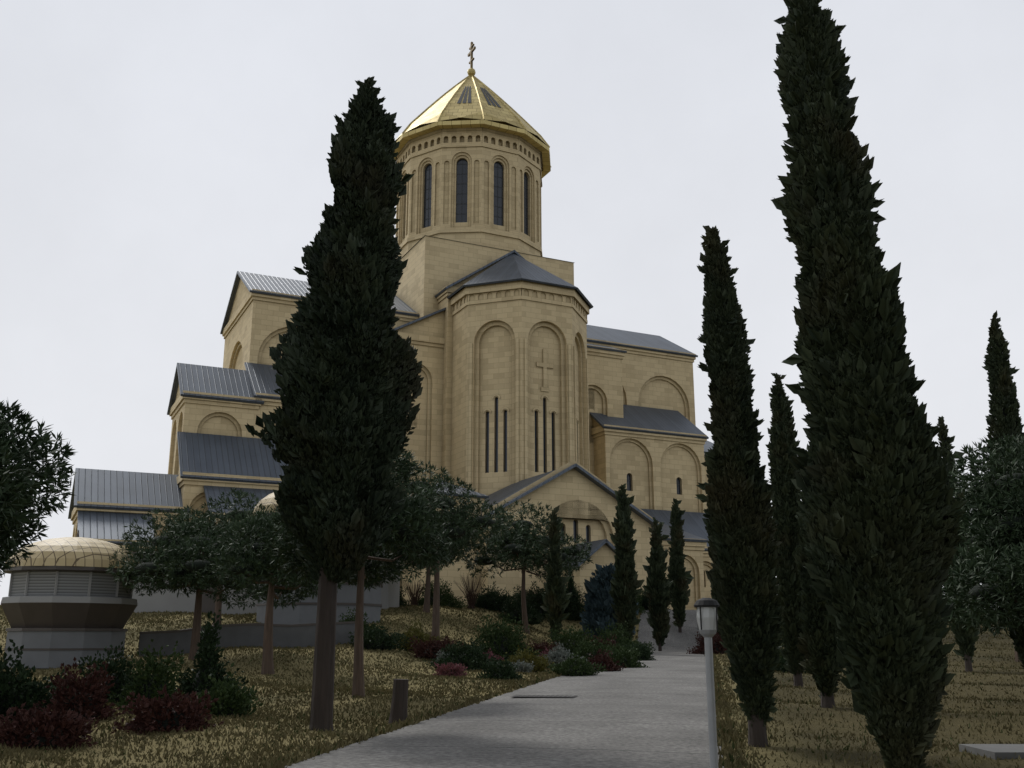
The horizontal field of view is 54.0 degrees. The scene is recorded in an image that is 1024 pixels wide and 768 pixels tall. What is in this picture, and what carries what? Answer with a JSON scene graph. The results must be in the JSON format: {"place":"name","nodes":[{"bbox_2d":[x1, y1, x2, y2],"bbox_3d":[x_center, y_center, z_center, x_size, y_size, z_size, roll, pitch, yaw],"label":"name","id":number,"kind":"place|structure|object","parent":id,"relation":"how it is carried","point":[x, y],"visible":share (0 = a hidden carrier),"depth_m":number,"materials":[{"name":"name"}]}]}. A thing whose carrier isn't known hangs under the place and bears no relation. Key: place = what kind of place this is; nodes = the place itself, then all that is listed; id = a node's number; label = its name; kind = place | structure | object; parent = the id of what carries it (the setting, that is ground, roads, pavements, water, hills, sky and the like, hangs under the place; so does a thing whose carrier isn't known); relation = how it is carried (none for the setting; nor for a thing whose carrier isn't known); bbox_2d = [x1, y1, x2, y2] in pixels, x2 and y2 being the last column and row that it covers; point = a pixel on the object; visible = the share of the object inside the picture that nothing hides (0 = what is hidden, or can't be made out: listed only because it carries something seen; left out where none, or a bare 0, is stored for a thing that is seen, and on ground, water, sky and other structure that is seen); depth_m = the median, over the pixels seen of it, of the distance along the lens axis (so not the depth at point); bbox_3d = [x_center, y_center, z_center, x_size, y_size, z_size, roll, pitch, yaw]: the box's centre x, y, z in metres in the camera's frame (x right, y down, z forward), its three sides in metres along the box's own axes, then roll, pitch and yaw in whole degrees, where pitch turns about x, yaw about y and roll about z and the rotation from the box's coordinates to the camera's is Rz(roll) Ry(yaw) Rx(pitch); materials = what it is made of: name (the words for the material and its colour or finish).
{"place":"outdoors","nodes":[
{"label":"outdoors","id":0,"kind":"place"},
{"bbox_2d":[253,492,277,512],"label":"pavilion tiles","id":1,"kind":"object","parent":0,"point":[270,500],"visible":0.08,"depth_m":56.30,"materials":[{"name":"beige tile"}]},
{"bbox_2d":[133,552,399,613],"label":"white building trim","id":2,"kind":"structure","parent":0,"point":[208,605],"depth_m":64.47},
{"bbox_2d":[468,42,475,67],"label":"cross","id":3,"kind":"object","parent":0,"point":[472,48],"visible":1,"depth_m":129.32,"materials":[{"name":"gold metal"}]},
{"bbox_2d":[285,610,723,767],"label":"path","id":4,"kind":"structure","parent":0,"point":[655,715],"depth_m":16.20,"materials":[{"name":"grey concrete"}]},
{"bbox_2d":[510,695,575,696],"bbox_3d":[0.750,7.303,23.525,1.360,0.001,0.680,-3,-15,10],"label":"drain grate","id":5,"kind":"object","parent":4,"relation":"on","point":[545,695],"visible":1,"depth_m":23.73,"materials":[{"name":"grey metal"}]},
{"bbox_2d":[0,604,1023,767],"bbox_3d":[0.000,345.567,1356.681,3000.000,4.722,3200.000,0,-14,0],"label":"ground","id":6,"kind":"structure","parent":0,"point":[1003,737],"depth_m":20.06,"materials":[{"name":"plant"}]},
{"bbox_2d":[0,638,73,720],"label":"shrub","id":7,"kind":"object","parent":6,"relation":"on","point":[35,692],"depth_m":18.42,"materials":[{"name":"green plant"}]},
{"bbox_2d":[0,699,98,750],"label":"shrub","id":8,"kind":"object","parent":6,"relation":"on","point":[71,729],"depth_m":13.82,"materials":[{"name":"red plant"}]},
{"bbox_2d":[1,530,136,649],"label":"brown pavilion","id":9,"kind":"object","parent":6,"relation":"on","point":[41,616],"visible":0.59,"depth_m":38.09,"materials":[{"name":"brown stone"}]},
{"bbox_2d":[5,631,125,667],"bbox_3d":[-17.600,10.456,39.646,4.360,1.350,4.360,0,-14,0],"label":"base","id":10,"kind":"object","parent":9,"relation":"attached to","point":[58,639],"visible":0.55,"depth_m":37.81,"materials":[{"name":"grey concrete"}]},
{"bbox_2d":[1,571,137,604],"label":"white pavilion","id":11,"kind":"object","parent":9,"relation":"attached to","point":[88,598],"visible":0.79,"depth_m":38.16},
{"bbox_2d":[11,571,131,597],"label":"louver vents","id":12,"kind":"object","parent":9,"relation":"attached to","point":[69,583],"visible":0.62,"depth_m":38.40,"materials":[{"name":"grey metal"}]},
{"bbox_2d":[5,537,138,568],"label":"pavilion tiles","id":13,"kind":"object","parent":9,"relation":"attached to","point":[76,551],"visible":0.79,"depth_m":38.62,"materials":[{"name":"beige tile"}]},
{"bbox_2d":[31,657,132,721],"bbox_3d":[-7.600,5.420,17.672,1.707,1.230,1.629,0,-14,0],"label":"shrub","id":14,"kind":"object","parent":6,"relation":"on","point":[94,690],"depth_m":17.50,"materials":[{"name":"plant"}]},
{"bbox_2d":[77,641,146,702],"bbox_3d":[-8.936,6.533,22.618,2.111,1.455,2.100,0,-14,0],"label":"shrub","id":15,"kind":"object","parent":6,"relation":"on","point":[123,670],"depth_m":22.40,"materials":[{"name":"green plant"}]},
{"bbox_2d":[104,639,191,710],"bbox_3d":[-7.028,5.732,19.641,1.595,1.455,1.526,0,-14,0],"label":"shrub","id":16,"kind":"object","parent":6,"relation":"on","point":[164,671],"depth_m":19.50,"materials":[{"name":"green plant"}]},
{"bbox_2d":[111,684,223,735],"bbox_3d":[-5.445,5.130,15.787,1.750,0.794,1.494,0,-14,0],"label":"shrub","id":17,"kind":"object","parent":6,"relation":"on","point":[192,711],"depth_m":15.58,"materials":[{"name":"red plant"}]},
{"bbox_2d":[106,507,282,659],"bbox_3d":[-12.301,8.028,40.113,7.779,6.300,7.336,0,-14,0],"label":"tree","id":18,"kind":"object","parent":6,"relation":"on","point":[173,557],"depth_m":38.97,"materials":[{"name":"green plant"}]},
{"bbox_2d":[170,609,248,701],"bbox_3d":[-6.477,5.863,21.181,2.065,2.198,1.985,0,-14,0],"label":"shrub","id":19,"kind":"object","parent":6,"relation":"on","point":[205,650],"depth_m":21.07,"materials":[{"name":"green plant"}]},
{"bbox_2d":[152,487,278,624],"bbox_3d":[-15.896,9.607,55.698,8.604,7.839,8.866,0,-14,0],"label":"tree","id":20,"kind":"object","parent":6,"relation":"on","point":[221,517],"depth_m":55.16,"materials":[{"name":"green plant"}]},
{"bbox_2d":[196,663,262,717],"bbox_3d":[-5.186,5.556,18.149,1.356,1.021,1.272,0,-14,0],"label":"shrub","id":21,"kind":"object","parent":6,"relation":"on","point":[239,700],"depth_m":18.00,"materials":[{"name":"green plant"}]},
{"bbox_2d":[138,623,354,656],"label":"garden wall","id":22,"kind":"structure","parent":6,"relation":"on","point":[284,637],"depth_m":43.47,"materials":[{"name":"grey concrete"}]},
{"bbox_2d":[140,621,354,633],"bbox_3d":[-11.250,10.601,43.788,9.467,0.611,0.224,8,-17,-30],"label":"wall coping","id":23,"kind":"object","parent":22,"relation":"on","point":[230,625],"visible":0.67,"depth_m":43.55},
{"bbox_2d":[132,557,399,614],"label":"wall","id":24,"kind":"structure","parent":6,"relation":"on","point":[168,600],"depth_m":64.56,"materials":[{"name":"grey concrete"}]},
{"bbox_2d":[210,510,344,674],"bbox_3d":[-8.048,7.429,35.552,4.482,5.980,5.619,0,-14,0],"label":"tree","id":25,"kind":"object","parent":6,"relation":"on","point":[264,567],"depth_m":34.48,"materials":[{"name":"green plant"}]},
{"bbox_2d":[256,512,389,606],"bbox_3d":[-11.000,9.093,58.569,8.346,7.584,8.346,0,-14,0],"label":"brown pavilion","id":26,"kind":"object","parent":6,"relation":"on","point":[309,603],"visible":0.1,"depth_m":55.04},
{"bbox_2d":[256,583,380,623],"bbox_3d":[-11.000,12.725,57.643,7.051,2.175,7.051,0,-14,0],"label":"pavilion panel","id":27,"kind":"object","parent":26,"relation":"attached to","point":[303,614],"visible":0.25,"depth_m":54.78,"materials":[{"name":"grey concrete"}]},
{"bbox_2d":[245,76,423,730],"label":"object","id":28,"kind":"object","parent":6,"relation":"on","point":[334,431],"depth_m":17.20,"materials":[{"name":"green plant"}]},
{"bbox_2d":[339,606,381,633],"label":"shrub","id":29,"kind":"object","parent":6,"relation":"on","point":[352,618],"depth_m":50.42,"materials":[{"name":"green plant"}]},
{"bbox_2d":[268,444,453,696],"bbox_3d":[-3.584,4.325,23.590,4.297,6.280,4.409,0,-14,0],"label":"tree","id":30,"kind":"object","parent":6,"relation":"on","point":[425,529],"depth_m":23.41,"materials":[{"name":"green plant"}]},
{"bbox_2d":[348,620,410,650],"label":"shrub","id":31,"kind":"object","parent":6,"relation":"on","point":[382,635],"depth_m":44.21,"materials":[{"name":"green plant"}]},
{"bbox_2d":[71,117,712,611],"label":"cathedral","id":32,"kind":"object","parent":6,"relation":"on","point":[519,349],"depth_m":103.71,"materials":[{"name":"beige stone"}]},
{"bbox_2d":[68,235,713,566],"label":"roof","id":33,"kind":"structure","parent":32,"relation":"attached to","point":[219,454],"depth_m":92.29,"materials":[{"name":"grey metal"}]},
{"bbox_2d":[394,68,550,177],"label":"dome roof","id":34,"kind":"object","parent":32,"relation":"attached to","point":[446,106],"visible":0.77,"depth_m":119.45,"materials":[{"name":"gold metal"}]},
{"bbox_2d":[405,86,679,491],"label":"windows","id":35,"kind":"structure","parent":32,"relation":"attached to","point":[469,101],"depth_m":118.12,"materials":[{"name":"black glass"}]},
{"bbox_2d":[388,679,408,723],"bbox_3d":[-2.000,5.651,17.754,0.380,0.844,0.400,0,-14,0],"label":"bollard","id":36,"kind":"object","parent":6,"relation":"on","point":[399,707],"visible":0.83,"depth_m":17.66,"materials":[{"name":"brown wood"}]},
{"bbox_2d":[399,586,410,606],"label":"shrub","id":37,"kind":"object","parent":6,"relation":"on","point":[401,601],"depth_m":72.67,"materials":[{"name":"green plant"}]},
{"bbox_2d":[392,619,440,651],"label":"shrub","id":38,"kind":"object","parent":6,"relation":"on","point":[415,633],"depth_m":46.23,"materials":[{"name":"green plant"}]},
{"bbox_2d":[409,633,466,660],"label":"shrub","id":39,"kind":"object","parent":6,"relation":"on","point":[438,645],"depth_m":42.07,"materials":[{"name":"plant"}]},
{"bbox_2d":[410,578,467,607],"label":"shrub","id":40,"kind":"object","parent":6,"relation":"on","point":[452,600],"depth_m":73.31,"materials":[{"name":"green plant"}]},
{"bbox_2d":[428,650,452,663],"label":"shrub","id":41,"kind":"object","parent":6,"relation":"on","point":[440,654],"depth_m":40.64,"materials":[{"name":"plant"}]},
{"bbox_2d":[402,493,483,612],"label":"tree","id":42,"kind":"object","parent":6,"relation":"on","point":[426,607],"depth_m":64.88,"materials":[{"name":"green plant"}]},
{"bbox_2d":[374,460,512,640],"bbox_3d":[-3.828,8.356,49.467,7.977,9.370,8.511,0,-14,0],"label":"tree","id":43,"kind":"object","parent":6,"relation":"on","point":[460,513],"depth_m":48.82,"materials":[{"name":"green plant"}]},
{"bbox_2d":[433,662,467,676],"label":"shrub","id":44,"kind":"object","parent":6,"relation":"on","point":[442,669],"depth_m":35.84,"materials":[{"name":"plant"}]},
{"bbox_2d":[425,636,504,669],"bbox_3d":[-1.790,10.481,39.030,3.198,1.388,2.849,0,-14,0],"label":"shrub","id":45,"kind":"object","parent":6,"relation":"on","point":[479,657],"depth_m":38.71,"materials":[{"name":"green plant"}]},
{"bbox_2d":[401,572,543,608],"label":"dry shrubs","id":46,"kind":"object","parent":6,"relation":"on","point":[470,594],"visible":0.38,"depth_m":74.11,"materials":[{"name":"brown plant"}]},
{"bbox_2d":[464,581,517,610],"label":"shrub","id":47,"kind":"object","parent":6,"relation":"on","point":[480,601],"depth_m":75.03,"materials":[{"name":"green plant"}]},
{"bbox_2d":[483,648,504,663],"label":"shrub","id":48,"kind":"object","parent":6,"relation":"on","point":[498,657],"visible":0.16,"depth_m":43.63,"materials":[{"name":"plant"}]},
{"bbox_2d":[476,655,525,680],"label":"shrub","id":49,"kind":"object","parent":6,"relation":"on","point":[509,671],"depth_m":31.98,"materials":[{"name":"green plant"}]},
{"bbox_2d":[464,613,541,660],"bbox_3d":[-0.507,11.500,45.527,3.968,2.200,3.878,0,-14,0],"label":"shrub","id":50,"kind":"object","parent":6,"relation":"on","point":[502,630],"depth_m":45.00,"materials":[{"name":"green plant"}]},
{"bbox_2d":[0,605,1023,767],"bbox_3d":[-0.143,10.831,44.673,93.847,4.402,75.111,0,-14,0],"label":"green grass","id":51,"kind":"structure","parent":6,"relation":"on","point":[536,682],"depth_m":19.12,"materials":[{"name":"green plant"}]},
{"bbox_2d":[942,433,1023,636],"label":"tree","id":52,"kind":"object","parent":51,"relation":"on","point":[1004,566],"depth_m":21.90,"materials":[{"name":"green plant"}]},
{"bbox_2d":[494,590,545,624],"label":"shrub","id":53,"kind":"object","parent":6,"relation":"on","point":[533,615],"depth_m":71.17,"materials":[{"name":"green plant"}]},
{"bbox_2d":[507,660,534,672],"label":"shrub","id":54,"kind":"object","parent":6,"relation":"on","point":[527,667],"depth_m":37.32,"materials":[{"name":"grey plant"}]},
{"bbox_2d":[456,498,593,633],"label":"tree","id":55,"kind":"object","parent":6,"relation":"on","point":[499,553],"depth_m":67.93,"materials":[{"name":"green plant"}]},
{"bbox_2d":[502,645,553,671],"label":"shrub","id":56,"kind":"object","parent":6,"relation":"on","point":[541,663],"depth_m":40.25,"materials":[{"name":"green plant"}]},
{"bbox_2d":[511,581,567,616],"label":"shrub","id":57,"kind":"object","parent":6,"relation":"on","point":[537,592],"depth_m":76.24,"materials":[{"name":"green plant"}]},
{"bbox_2d":[520,638,558,655],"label":"shrub","id":58,"kind":"object","parent":6,"relation":"on","point":[537,647],"depth_m":47.98,"materials":[{"name":"plant"}]},
{"bbox_2d":[539,646,554,655],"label":"shrub","id":59,"kind":"object","parent":6,"relation":"on","point":[545,652],"visible":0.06,"depth_m":44.63,"materials":[{"name":"green plant"}]},
{"bbox_2d":[538,505,571,642],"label":"cypress","id":60,"kind":"object","parent":6,"relation":"on","point":[556,601],"depth_m":60.73,"materials":[{"name":"green plant"}]},
{"bbox_2d":[535,642,586,667],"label":"shrub","id":61,"kind":"object","parent":6,"relation":"on","point":[552,655],"depth_m":42.20,"materials":[{"name":"grey plant"}]},
{"bbox_2d":[548,625,595,655],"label":"shrub","id":62,"kind":"object","parent":6,"relation":"on","point":[565,638],"depth_m":49.97,"materials":[{"name":"green plant"}]},
{"bbox_2d":[563,556,585,619],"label":"cypress tree","id":63,"kind":"object","parent":6,"relation":"on","point":[577,600],"depth_m":78.09,"materials":[{"name":"green plant"}]},
{"bbox_2d":[545,649,606,675],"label":"shrub","id":64,"kind":"object","parent":6,"relation":"on","point":[587,666],"depth_m":34.40,"materials":[{"name":"green plant"}]},
{"bbox_2d":[569,635,615,661],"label":"shrub","id":65,"kind":"object","parent":6,"relation":"on","point":[587,649],"depth_m":44.59,"materials":[{"name":"green plant"}]},
{"bbox_2d":[584,633,617,646],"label":"shrub","id":66,"kind":"object","parent":6,"relation":"on","point":[611,642],"visible":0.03,"depth_m":53.09,"materials":[{"name":"green plant"}]},
{"bbox_2d":[588,649,625,670],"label":"shrub","id":67,"kind":"object","parent":6,"relation":"on","point":[607,661],"depth_m":37.85,"materials":[{"name":"red plant"}]},
{"bbox_2d":[579,563,639,639],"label":"spruce","id":68,"kind":"object","parent":6,"relation":"on","point":[598,608],"depth_m":68.75,"materials":[{"name":"blue plant"}]},
{"bbox_2d":[596,618,644,647],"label":"shrub","id":69,"kind":"object","parent":6,"relation":"on","point":[617,633],"depth_m":58.90,"materials":[{"name":"green plant"}]},
{"bbox_2d":[607,642,640,661],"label":"shrub","id":70,"kind":"object","parent":6,"relation":"on","point":[619,648],"visible":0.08,"depth_m":47.76,"materials":[{"name":"green plant"}]},
{"bbox_2d":[609,483,644,643],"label":"cypress","id":71,"kind":"object","parent":6,"relation":"on","point":[625,591],"depth_m":64.64,"materials":[{"name":"green plant"}]},
{"bbox_2d":[608,644,649,667],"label":"shrub","id":72,"kind":"object","parent":6,"relation":"on","point":[627,653],"depth_m":41.17,"materials":[{"name":"green plant"}]},
{"bbox_2d":[619,639,651,655],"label":"shrub","id":73,"kind":"object","parent":6,"relation":"on","point":[633,641],"visible":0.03,"depth_m":56.56,"materials":[{"name":"green plant"}]},
{"bbox_2d":[619,641,655,660],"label":"shrub","id":74,"kind":"object","parent":6,"relation":"on","point":[644,649],"depth_m":50.42,"materials":[{"name":"green plant"}]},
{"bbox_2d":[636,590,646,613],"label":"shrub","id":75,"kind":"object","parent":6,"relation":"on","point":[640,607],"visible":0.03,"depth_m":82.16,"materials":[{"name":"green plant"}]},
{"bbox_2d":[637,587,670,609],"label":"shrub","id":76,"kind":"object","parent":6,"relation":"on","point":[643,600],"depth_m":83.23,"materials":[{"name":"green plant"}]},
{"bbox_2d":[642,517,672,650],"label":"cypress","id":77,"kind":"object","parent":6,"relation":"on","point":[657,586],"depth_m":71.33,"materials":[{"name":"green plant"}]},
{"bbox_2d":[666,498,693,632],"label":"cypress","id":78,"kind":"object","parent":6,"relation":"on","point":[678,575],"depth_m":78.51,"materials":[{"name":"green plant"}]},
{"bbox_2d":[686,630,727,654],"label":"shrub","id":79,"kind":"object","parent":6,"relation":"on","point":[701,649],"depth_m":63.24,"materials":[{"name":"red plant"}]},
{"bbox_2d":[699,630,717,767],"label":"lamp post","id":80,"kind":"object","parent":6,"relation":"on","point":[707,635],"visible":0.93,"depth_m":10.68,"materials":[{"name":"grey metal"}]},
{"bbox_2d":[694,598,719,629],"bbox_3d":[2.120,2.497,10.922,0.273,0.340,0.280,0,-14,0],"label":"lamp housing","id":81,"kind":"object","parent":80,"relation":"on","point":[705,602],"visible":0.94,"depth_m":10.84,"materials":[{"name":"grey metal"}]},
{"bbox_2d":[697,607,717,629],"bbox_3d":[2.120,2.545,10.909,0.224,0.240,0.230,0,-14,0],"label":"lamp glass","id":82,"kind":"object","parent":80,"relation":"on","point":[708,615],"visible":0.93,"depth_m":10.82,"materials":[{"name":"white glass"}]},
{"bbox_2d":[695,225,784,746],"bbox_3d":[3.370,1.432,15.015,1.206,8.221,1.255,0,-14,0],"label":"cypress","id":83,"kind":"object","parent":6,"relation":"on","point":[742,573],"depth_m":14.63,"materials":[{"name":"green plant"}]},
{"bbox_2d":[765,373,805,688],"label":"cypress","id":84,"kind":"object","parent":6,"relation":"on","point":[782,471],"depth_m":29.65,"materials":[{"name":"green plant"}]},
{"bbox_2d":[774,657,806,673],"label":"shrub","id":85,"kind":"object","parent":6,"relation":"on","point":[782,663],"depth_m":36.30,"materials":[{"name":"green plant"}]},
{"bbox_2d":[793,443,844,707],"bbox_3d":[6.310,4.013,20.660,1.146,5.714,1.125,0,-14,0],"label":"cypress","id":86,"kind":"object","parent":6,"relation":"on","point":[821,664],"depth_m":20.11,"materials":[{"name":"green plant"}]},
{"bbox_2d":[771,0,966,767],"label":"cypress","id":87,"kind":"object","parent":6,"relation":"on","point":[870,464],"depth_m":9.43,"materials":[{"name":"green plant"}]},
{"bbox_2d":[934,416,979,671],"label":"cypress","id":88,"kind":"object","parent":6,"relation":"on","point":[964,638],"depth_m":39.14,"materials":[{"name":"green plant"}]},
{"bbox_2d":[954,469,1021,661],"bbox_3d":[21.842,7.379,44.621,9.548,10.031,9.098,0,-14,0],"label":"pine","id":89,"kind":"object","parent":6,"relation":"on","point":[964,489],"depth_m":43.41,"materials":[{"name":"green plant"}]},
{"bbox_2d":[959,744,1023,759],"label":"slab","id":90,"kind":"structure","parent":6,"relation":"on","point":[1003,751],"depth_m":12.47,"materials":[{"name":"grey concrete"}]},
{"bbox_2d":[982,310,1023,668],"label":"cypress","id":91,"kind":"object","parent":6,"relation":"on","point":[1004,393],"depth_m":28.63,"materials":[{"name":"green plant"}]},
{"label":"pine","id":92,"kind":"object","parent":6,"relation":"on","visible":0},
{"bbox_2d":[0,397,75,581],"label":"tree","id":93,"kind":"object","parent":92,"relation":"attached to","point":[17,493],"visible":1,"depth_m":17.91,"materials":[{"name":"green plant"}]},
{"bbox_2d":[0,0,1023,604],"label":"sky","id":94,"kind":"structure","parent":0,"point":[154,153],"materials":[{"name":"white"}]}
]}

